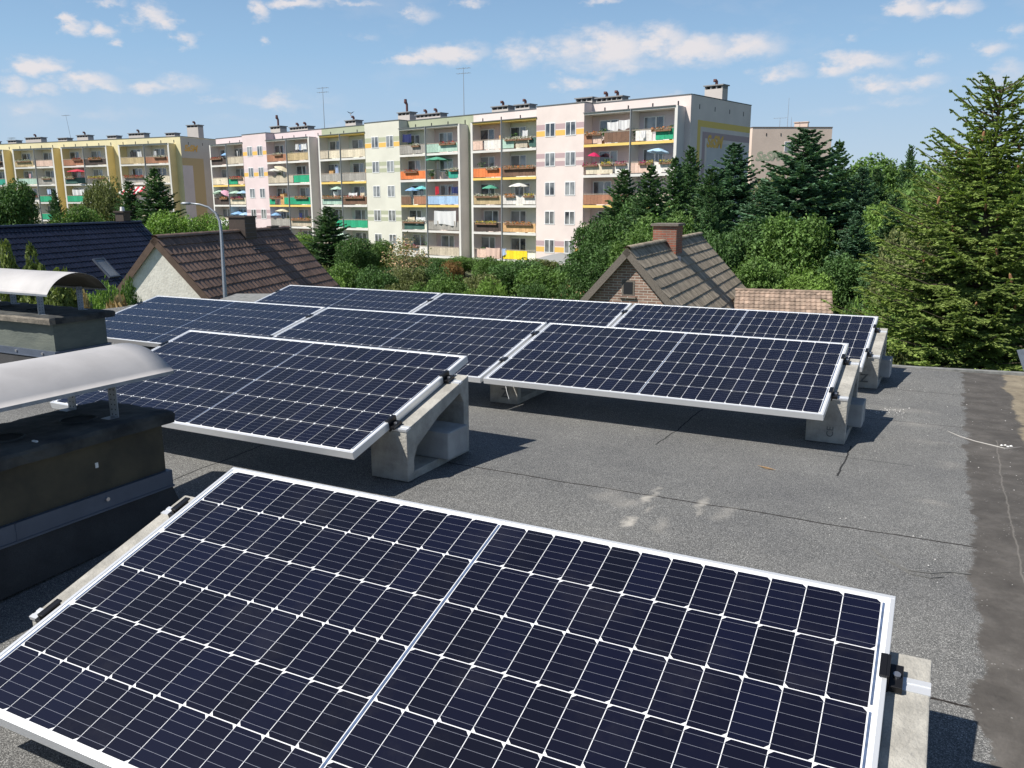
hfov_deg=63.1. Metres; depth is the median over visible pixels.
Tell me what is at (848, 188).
leafy tree
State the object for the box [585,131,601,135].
flower box
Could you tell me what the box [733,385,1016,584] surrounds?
stone chips
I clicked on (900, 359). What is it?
shrub
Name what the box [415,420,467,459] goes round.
ballast block
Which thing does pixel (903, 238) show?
leafy tree
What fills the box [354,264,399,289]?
shrub
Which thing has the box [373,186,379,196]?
window
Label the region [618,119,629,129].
washing
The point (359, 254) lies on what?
leafy tree
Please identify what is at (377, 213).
window
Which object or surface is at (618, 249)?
leafy tree
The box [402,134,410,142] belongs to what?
washing
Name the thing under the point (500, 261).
shrub
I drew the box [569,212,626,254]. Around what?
leafy tree
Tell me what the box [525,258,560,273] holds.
shrub
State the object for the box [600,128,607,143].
potted plant
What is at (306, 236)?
leafy tree
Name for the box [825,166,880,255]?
spruce tree
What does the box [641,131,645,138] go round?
washing
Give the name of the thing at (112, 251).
navy roofed house
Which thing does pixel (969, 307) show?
leafy tree
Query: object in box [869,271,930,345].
leafy tree
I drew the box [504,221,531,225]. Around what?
flower box
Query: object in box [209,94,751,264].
apartment block
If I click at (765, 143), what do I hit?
apartment block
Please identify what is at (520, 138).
flower box
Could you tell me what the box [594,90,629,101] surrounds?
roof stack
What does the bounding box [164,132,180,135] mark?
roof stack
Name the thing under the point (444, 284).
shrub
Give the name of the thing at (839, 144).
spruce tree
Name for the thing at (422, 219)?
washing
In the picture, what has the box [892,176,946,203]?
leafy tree
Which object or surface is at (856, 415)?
ballast block
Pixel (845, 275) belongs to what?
leafy tree
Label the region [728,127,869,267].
spruce tree
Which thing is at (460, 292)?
shrub
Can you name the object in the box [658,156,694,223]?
spruce tree
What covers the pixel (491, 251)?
washing
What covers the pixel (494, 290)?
shrub
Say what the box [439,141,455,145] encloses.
flower box
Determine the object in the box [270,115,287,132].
roof stack
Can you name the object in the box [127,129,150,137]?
roof stack
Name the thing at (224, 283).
street lamp
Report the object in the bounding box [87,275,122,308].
shrub
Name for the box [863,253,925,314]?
leafy tree
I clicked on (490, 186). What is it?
parasol
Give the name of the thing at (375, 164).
window
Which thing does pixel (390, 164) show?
window
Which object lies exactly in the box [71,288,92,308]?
thuja
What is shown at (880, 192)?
spruce tree
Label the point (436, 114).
roof stack
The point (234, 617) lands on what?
solar panel
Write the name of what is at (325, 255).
spruce tree
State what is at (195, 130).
roof stack
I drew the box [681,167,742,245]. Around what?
spruce tree
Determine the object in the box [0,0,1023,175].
sky
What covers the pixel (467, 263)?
shrub
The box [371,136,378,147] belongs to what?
window
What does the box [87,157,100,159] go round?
flower box
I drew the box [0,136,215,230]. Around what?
apartment block
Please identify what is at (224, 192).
parasol
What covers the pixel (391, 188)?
window
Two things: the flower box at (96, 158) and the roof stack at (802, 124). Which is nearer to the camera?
the roof stack at (802, 124)
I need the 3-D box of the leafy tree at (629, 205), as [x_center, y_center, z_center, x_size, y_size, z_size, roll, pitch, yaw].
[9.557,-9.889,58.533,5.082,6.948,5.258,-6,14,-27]
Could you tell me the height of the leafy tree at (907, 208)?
7.641 m
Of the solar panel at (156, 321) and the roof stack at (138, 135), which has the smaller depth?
the solar panel at (156, 321)
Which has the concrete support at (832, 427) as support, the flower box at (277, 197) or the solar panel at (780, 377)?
the solar panel at (780, 377)
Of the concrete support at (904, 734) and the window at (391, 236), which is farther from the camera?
the window at (391, 236)
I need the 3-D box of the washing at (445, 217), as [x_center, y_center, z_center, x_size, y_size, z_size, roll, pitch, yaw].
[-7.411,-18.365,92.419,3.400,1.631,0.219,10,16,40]
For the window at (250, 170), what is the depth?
115.38 m
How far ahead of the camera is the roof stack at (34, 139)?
141.29 m
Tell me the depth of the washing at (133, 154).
126.66 m
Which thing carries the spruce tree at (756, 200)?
on the ground
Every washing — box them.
[72,189,83,194]
[130,152,136,157]
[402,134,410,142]
[416,217,425,224]
[434,211,455,225]
[435,186,438,194]
[452,187,457,193]
[486,247,499,258]
[522,130,527,136]
[607,121,618,130]
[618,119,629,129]
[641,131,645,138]
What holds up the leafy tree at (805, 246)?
on the ground
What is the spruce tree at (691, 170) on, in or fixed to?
on the ground
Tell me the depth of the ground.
78.00 m
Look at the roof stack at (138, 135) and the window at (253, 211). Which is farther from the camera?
the roof stack at (138, 135)
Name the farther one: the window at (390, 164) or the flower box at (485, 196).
the window at (390, 164)
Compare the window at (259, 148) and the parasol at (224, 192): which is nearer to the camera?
the window at (259, 148)
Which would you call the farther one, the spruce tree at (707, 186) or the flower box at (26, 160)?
the flower box at (26, 160)
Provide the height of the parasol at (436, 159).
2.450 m
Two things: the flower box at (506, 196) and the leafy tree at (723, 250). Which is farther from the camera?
the flower box at (506, 196)
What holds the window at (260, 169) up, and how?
in the apartment block at (565, 187)
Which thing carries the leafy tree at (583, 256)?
on the ground
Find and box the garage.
[219,294,269,301]
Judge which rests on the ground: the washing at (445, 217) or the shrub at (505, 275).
the shrub at (505, 275)
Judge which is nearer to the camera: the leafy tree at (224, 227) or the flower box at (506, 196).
the leafy tree at (224, 227)
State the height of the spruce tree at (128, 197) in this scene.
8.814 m
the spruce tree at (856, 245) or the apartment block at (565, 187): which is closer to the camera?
the spruce tree at (856, 245)
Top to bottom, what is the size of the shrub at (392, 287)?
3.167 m
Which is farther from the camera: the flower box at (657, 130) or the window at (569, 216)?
the window at (569, 216)
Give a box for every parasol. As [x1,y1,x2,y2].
[67,169,84,176]
[221,190,228,196]
[268,169,281,171]
[274,166,286,174]
[276,209,288,216]
[405,187,418,204]
[426,157,448,160]
[482,185,498,204]
[509,183,528,186]
[538,253,578,267]
[588,152,600,156]
[647,148,669,158]
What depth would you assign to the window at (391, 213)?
98.10 m
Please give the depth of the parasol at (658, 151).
74.56 m
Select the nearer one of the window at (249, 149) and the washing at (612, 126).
the washing at (612, 126)
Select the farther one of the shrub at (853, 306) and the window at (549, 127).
the window at (549, 127)
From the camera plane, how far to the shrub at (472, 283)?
39.84 m
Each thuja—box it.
[0,238,22,302]
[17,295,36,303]
[22,241,50,303]
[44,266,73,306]
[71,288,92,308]
[82,289,89,307]
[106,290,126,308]
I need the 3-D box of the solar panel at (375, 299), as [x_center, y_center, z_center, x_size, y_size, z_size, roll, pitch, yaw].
[-1.831,-0.793,8.502,2.015,0.036,1.003,6,27,28]
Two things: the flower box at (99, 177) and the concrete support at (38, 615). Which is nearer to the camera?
the concrete support at (38, 615)
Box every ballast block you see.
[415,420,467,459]
[847,397,865,427]
[878,355,892,377]
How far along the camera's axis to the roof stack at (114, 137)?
134.09 m
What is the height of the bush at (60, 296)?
5.134 m
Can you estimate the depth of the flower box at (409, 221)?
95.76 m
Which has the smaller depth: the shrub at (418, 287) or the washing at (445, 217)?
the shrub at (418, 287)
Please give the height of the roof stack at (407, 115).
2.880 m
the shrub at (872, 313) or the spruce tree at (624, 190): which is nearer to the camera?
the shrub at (872, 313)
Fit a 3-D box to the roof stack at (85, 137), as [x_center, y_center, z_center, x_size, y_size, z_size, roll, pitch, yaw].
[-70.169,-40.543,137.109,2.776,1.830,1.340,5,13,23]
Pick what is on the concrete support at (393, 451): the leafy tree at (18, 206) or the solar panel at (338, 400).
the solar panel at (338, 400)
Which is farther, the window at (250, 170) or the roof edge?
the window at (250, 170)
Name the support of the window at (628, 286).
in the brick house at (670, 264)
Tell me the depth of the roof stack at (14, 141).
143.53 m
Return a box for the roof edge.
[128,305,1023,375]
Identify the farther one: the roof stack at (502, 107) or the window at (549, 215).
the roof stack at (502, 107)
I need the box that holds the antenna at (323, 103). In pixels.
[317,87,327,127]
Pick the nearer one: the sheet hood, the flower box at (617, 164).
the sheet hood
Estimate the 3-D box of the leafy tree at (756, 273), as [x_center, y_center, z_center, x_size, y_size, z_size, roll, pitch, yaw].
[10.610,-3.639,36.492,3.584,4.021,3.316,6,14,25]
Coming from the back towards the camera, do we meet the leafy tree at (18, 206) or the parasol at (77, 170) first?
the parasol at (77, 170)
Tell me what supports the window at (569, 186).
in the apartment block at (565, 187)
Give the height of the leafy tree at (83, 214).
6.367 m
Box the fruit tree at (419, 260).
[380,229,432,276]
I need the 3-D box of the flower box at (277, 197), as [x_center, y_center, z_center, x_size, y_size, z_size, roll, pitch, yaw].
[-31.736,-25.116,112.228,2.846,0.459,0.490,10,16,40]
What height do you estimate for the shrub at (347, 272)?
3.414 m
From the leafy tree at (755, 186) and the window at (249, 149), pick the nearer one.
the leafy tree at (755, 186)
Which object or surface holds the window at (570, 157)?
in the apartment block at (565, 187)
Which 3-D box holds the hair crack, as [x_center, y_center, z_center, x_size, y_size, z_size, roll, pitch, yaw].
[1.402,0.637,2.915,0.334,0.006,0.134,11,17,42]
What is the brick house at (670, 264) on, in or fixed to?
on the ground
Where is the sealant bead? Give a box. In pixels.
[948,431,1015,447]
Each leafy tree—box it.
[0,178,43,224]
[48,203,109,223]
[81,176,122,221]
[144,208,202,234]
[191,211,228,231]
[213,223,227,230]
[295,232,316,253]
[333,235,380,271]
[364,238,395,272]
[561,241,619,276]
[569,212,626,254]
[607,227,652,266]
[614,193,681,238]
[623,210,699,239]
[687,226,741,273]
[725,212,801,267]
[728,255,790,288]
[743,210,839,287]
[751,172,797,217]
[816,173,868,211]
[817,252,872,313]
[850,152,933,196]
[852,193,905,257]
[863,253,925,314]
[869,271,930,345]
[878,218,957,272]
[890,168,982,242]
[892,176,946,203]
[915,161,941,181]
[918,280,1022,363]
[953,217,1019,296]
[978,178,1023,227]
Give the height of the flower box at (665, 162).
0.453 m
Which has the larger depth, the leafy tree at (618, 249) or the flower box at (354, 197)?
the flower box at (354, 197)
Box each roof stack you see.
[6,140,22,143]
[25,134,47,142]
[57,137,73,140]
[76,132,94,139]
[107,135,121,138]
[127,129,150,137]
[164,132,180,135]
[185,121,203,138]
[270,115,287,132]
[288,122,315,130]
[344,116,363,125]
[397,99,417,119]
[414,108,448,118]
[490,101,514,111]
[513,99,537,109]
[574,96,596,102]
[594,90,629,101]
[703,79,729,99]
[794,121,809,126]
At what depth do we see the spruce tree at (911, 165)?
70.24 m
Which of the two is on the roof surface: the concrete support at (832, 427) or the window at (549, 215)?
the concrete support at (832, 427)
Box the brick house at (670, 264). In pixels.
[580,223,745,308]
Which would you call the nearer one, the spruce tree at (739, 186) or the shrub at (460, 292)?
the shrub at (460, 292)
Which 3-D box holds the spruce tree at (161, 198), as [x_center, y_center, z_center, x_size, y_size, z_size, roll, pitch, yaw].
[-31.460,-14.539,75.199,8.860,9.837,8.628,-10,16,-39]
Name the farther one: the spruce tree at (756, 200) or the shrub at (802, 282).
the spruce tree at (756, 200)
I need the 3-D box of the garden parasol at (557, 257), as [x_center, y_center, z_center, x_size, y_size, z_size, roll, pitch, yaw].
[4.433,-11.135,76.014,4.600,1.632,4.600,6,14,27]
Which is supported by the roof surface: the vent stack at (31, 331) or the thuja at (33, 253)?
the vent stack at (31, 331)
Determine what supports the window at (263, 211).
in the apartment block at (565, 187)
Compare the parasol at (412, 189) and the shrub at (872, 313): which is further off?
the parasol at (412, 189)
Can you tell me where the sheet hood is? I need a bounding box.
[1017,349,1023,370]
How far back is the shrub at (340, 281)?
35.96 m
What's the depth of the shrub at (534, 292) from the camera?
31.83 m
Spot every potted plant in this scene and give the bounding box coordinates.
[510,133,520,148]
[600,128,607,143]
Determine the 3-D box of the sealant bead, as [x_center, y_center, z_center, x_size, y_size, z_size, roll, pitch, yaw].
[2.658,0.319,4.605,0.486,0.007,0.232,8,15,34]
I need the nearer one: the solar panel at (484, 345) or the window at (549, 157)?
the solar panel at (484, 345)
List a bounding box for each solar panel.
[0,467,895,767]
[50,330,467,459]
[105,295,325,346]
[255,285,440,312]
[272,307,546,382]
[412,293,631,326]
[483,323,848,420]
[611,303,877,371]
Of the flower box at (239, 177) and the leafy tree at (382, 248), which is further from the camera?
the flower box at (239, 177)
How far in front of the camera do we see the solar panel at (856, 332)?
6.70 m
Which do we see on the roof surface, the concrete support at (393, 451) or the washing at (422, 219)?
the concrete support at (393, 451)
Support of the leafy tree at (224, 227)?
on the ground
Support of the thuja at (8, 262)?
on the ground
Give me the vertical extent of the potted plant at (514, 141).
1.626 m
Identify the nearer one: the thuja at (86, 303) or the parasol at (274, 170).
the thuja at (86, 303)
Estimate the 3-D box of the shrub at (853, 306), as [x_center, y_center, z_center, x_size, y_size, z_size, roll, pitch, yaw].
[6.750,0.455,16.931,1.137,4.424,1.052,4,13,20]
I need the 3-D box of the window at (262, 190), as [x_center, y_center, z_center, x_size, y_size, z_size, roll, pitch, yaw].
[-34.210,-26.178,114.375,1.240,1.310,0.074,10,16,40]
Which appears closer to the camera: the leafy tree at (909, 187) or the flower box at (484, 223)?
the leafy tree at (909, 187)
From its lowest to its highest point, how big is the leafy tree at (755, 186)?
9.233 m
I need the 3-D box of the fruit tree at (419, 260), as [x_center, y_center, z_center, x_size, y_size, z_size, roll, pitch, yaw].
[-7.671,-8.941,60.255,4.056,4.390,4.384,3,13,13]
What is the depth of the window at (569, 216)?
81.56 m
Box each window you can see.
[247,146,252,156]
[248,168,253,176]
[250,188,254,197]
[251,209,256,218]
[257,146,262,155]
[258,167,263,176]
[260,188,264,197]
[261,209,266,218]
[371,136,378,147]
[372,161,379,172]
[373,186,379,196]
[374,210,380,220]
[375,234,381,243]
[386,135,393,147]
[387,160,393,171]
[387,185,394,196]
[388,210,395,220]
[389,234,396,244]
[544,239,553,252]
[545,123,554,136]
[545,152,554,166]
[545,182,554,195]
[545,211,554,223]
[564,211,574,224]
[564,240,573,253]
[565,121,575,135]
[565,151,575,165]
[565,182,574,195]
[619,280,635,297]
[784,142,790,151]
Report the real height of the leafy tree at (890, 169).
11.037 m
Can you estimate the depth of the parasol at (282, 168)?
110.30 m
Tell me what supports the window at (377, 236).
in the apartment block at (565, 187)
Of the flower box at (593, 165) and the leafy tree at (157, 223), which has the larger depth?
the flower box at (593, 165)
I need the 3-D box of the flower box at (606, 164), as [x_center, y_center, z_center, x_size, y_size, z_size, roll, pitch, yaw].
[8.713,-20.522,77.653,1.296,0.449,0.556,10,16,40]
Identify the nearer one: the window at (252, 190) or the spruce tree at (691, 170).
the spruce tree at (691, 170)
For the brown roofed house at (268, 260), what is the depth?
27.61 m
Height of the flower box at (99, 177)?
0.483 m
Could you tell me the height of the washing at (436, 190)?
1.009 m
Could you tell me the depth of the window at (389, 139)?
96.31 m
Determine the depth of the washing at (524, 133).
84.01 m
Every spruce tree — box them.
[45,189,64,223]
[108,180,143,220]
[131,167,186,234]
[301,206,353,268]
[592,168,639,230]
[615,163,675,241]
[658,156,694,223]
[669,145,704,219]
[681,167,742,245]
[687,143,774,244]
[694,193,727,240]
[726,177,774,241]
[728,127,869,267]
[805,139,856,249]
[821,71,1023,371]
[823,211,876,306]
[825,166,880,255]
[843,193,911,312]
[865,167,892,210]
[894,144,918,192]
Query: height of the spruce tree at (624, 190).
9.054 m
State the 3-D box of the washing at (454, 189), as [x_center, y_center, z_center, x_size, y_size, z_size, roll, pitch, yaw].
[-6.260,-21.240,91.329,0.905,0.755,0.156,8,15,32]
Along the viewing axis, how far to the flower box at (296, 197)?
108.65 m
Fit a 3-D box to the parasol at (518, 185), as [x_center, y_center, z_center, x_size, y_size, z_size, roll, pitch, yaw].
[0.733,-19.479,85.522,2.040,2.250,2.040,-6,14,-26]
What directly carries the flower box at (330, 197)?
attached to the apartment block at (565, 187)
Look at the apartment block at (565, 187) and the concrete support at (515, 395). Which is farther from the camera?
the apartment block at (565, 187)
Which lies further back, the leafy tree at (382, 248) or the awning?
the awning
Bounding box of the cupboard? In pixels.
[280,193,286,204]
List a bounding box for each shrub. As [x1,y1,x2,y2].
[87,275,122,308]
[118,276,141,305]
[327,260,366,287]
[331,273,350,287]
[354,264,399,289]
[375,281,405,290]
[390,265,430,291]
[407,281,442,292]
[414,261,451,285]
[423,257,449,269]
[424,272,470,293]
[439,259,463,281]
[443,256,482,276]
[455,288,478,294]
[463,272,501,294]
[471,256,504,280]
[475,276,507,295]
[486,257,546,296]
[497,259,513,269]
[508,264,568,298]
[515,280,551,298]
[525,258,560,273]
[551,276,583,299]
[552,260,602,298]
[773,265,838,313]
[844,297,861,315]
[852,294,903,350]
[885,334,921,365]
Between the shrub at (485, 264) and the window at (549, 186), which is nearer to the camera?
the shrub at (485, 264)
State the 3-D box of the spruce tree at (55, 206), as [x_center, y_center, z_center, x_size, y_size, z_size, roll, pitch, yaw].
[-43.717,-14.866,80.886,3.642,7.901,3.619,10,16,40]
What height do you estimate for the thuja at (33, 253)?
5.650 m
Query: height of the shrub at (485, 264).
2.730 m
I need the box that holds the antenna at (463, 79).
[456,67,468,98]
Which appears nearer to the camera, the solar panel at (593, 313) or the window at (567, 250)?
the solar panel at (593, 313)
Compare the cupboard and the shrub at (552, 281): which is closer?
the shrub at (552, 281)
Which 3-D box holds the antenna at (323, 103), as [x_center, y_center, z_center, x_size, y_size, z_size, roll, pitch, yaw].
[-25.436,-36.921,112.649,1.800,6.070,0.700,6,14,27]
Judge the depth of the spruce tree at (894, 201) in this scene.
32.24 m
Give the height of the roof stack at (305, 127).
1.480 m
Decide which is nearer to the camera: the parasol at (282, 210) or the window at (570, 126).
the window at (570, 126)
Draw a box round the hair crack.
[871,547,970,577]
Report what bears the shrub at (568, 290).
on the ground
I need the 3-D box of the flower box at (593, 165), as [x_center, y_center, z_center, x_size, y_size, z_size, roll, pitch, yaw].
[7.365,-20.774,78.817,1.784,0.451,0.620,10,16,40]
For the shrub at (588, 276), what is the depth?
43.68 m
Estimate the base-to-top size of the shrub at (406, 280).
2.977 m
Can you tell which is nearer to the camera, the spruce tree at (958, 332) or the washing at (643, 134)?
the spruce tree at (958, 332)
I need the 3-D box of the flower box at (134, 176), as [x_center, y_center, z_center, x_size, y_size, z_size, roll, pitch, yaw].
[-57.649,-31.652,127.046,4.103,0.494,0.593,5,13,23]
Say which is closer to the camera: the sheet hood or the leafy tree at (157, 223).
the sheet hood
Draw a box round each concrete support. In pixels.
[29,495,194,625]
[371,370,468,481]
[490,331,547,404]
[805,354,859,444]
[858,324,887,388]
[877,652,931,767]
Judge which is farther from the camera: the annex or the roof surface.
the annex
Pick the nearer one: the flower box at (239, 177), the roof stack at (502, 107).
the roof stack at (502, 107)
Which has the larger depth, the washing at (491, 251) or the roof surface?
the washing at (491, 251)
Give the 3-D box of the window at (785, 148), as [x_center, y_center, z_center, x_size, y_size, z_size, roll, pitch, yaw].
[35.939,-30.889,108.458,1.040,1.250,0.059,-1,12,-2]
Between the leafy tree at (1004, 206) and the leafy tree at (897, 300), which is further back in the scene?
the leafy tree at (1004, 206)
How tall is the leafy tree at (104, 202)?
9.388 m
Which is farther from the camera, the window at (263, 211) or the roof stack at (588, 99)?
the window at (263, 211)
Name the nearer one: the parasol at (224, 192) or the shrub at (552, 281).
the shrub at (552, 281)
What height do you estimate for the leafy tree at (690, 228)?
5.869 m
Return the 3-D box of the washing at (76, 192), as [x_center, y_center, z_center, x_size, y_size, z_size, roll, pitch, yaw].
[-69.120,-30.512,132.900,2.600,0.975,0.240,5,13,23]
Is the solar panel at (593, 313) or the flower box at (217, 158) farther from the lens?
the flower box at (217, 158)
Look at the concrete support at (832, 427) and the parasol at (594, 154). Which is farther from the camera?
the parasol at (594, 154)
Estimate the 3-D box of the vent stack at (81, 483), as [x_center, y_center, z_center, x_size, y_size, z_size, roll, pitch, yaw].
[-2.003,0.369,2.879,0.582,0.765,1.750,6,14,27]
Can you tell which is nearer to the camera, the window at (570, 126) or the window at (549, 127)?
the window at (570, 126)
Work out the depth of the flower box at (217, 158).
120.20 m
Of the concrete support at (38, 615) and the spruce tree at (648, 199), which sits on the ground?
the spruce tree at (648, 199)
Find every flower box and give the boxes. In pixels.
[15,159,30,162]
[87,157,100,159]
[87,175,105,178]
[124,175,143,177]
[210,157,221,159]
[229,176,242,178]
[270,196,282,198]
[291,217,309,220]
[294,196,307,198]
[322,195,340,198]
[343,195,363,198]
[403,219,424,222]
[404,169,417,172]
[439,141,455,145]
[475,193,498,197]
[475,220,496,224]
[485,165,498,169]
[502,164,533,169]
[504,136,532,140]
[504,193,514,197]
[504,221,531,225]
[582,162,597,166]
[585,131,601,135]
[600,162,611,165]
[614,161,626,165]
[651,126,671,131]
[659,159,671,163]
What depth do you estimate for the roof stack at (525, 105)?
87.75 m
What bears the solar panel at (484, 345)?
on the concrete support at (515, 395)
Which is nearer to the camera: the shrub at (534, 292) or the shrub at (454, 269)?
the shrub at (534, 292)
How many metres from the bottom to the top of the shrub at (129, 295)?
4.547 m
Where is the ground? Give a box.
[320,250,1023,339]
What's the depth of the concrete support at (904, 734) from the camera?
1.68 m
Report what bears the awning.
attached to the apartment block at (183, 167)
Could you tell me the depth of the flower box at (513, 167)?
84.43 m
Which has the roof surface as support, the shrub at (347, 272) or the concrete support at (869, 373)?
the concrete support at (869, 373)
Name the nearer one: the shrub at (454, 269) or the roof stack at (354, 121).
the shrub at (454, 269)
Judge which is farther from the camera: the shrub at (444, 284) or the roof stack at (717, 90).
the roof stack at (717, 90)
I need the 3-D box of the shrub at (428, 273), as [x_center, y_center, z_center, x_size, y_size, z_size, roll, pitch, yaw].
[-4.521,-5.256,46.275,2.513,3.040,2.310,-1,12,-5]
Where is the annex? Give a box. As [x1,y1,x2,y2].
[734,288,832,313]
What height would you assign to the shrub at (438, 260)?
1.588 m
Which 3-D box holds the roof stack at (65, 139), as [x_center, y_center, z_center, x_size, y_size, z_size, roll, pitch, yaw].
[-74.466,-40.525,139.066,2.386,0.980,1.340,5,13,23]
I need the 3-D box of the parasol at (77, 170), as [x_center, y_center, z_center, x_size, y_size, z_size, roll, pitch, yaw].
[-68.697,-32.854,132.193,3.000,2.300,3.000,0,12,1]
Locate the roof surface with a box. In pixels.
[0,306,1023,767]
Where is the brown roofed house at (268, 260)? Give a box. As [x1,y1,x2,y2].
[106,216,339,303]
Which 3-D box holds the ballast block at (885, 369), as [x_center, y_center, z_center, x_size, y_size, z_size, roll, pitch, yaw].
[2.756,-0.138,6.301,0.200,0.135,0.185,6,14,28]
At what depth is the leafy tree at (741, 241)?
41.44 m
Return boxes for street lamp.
[181,202,227,297]
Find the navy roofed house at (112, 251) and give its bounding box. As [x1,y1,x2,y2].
[0,207,152,306]
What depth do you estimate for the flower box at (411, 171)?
94.50 m
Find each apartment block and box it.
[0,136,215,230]
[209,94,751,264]
[747,127,832,228]
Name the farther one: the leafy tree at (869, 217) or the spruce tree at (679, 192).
the spruce tree at (679, 192)
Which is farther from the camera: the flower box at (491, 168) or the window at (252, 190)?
the window at (252, 190)
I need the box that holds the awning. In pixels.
[119,187,143,193]
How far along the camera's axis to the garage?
15.51 m
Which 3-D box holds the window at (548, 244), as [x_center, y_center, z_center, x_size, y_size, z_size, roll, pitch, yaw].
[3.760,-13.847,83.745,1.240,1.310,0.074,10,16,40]
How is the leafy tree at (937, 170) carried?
on the ground
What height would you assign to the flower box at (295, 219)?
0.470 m
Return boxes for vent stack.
[0,268,114,363]
[0,343,178,599]
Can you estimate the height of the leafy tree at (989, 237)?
5.921 m
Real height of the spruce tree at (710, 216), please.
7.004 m
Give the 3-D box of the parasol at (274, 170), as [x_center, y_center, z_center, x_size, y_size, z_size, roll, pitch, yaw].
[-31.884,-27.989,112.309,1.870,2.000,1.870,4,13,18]
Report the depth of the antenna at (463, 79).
96.27 m
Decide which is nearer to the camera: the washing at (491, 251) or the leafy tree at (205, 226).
the leafy tree at (205, 226)

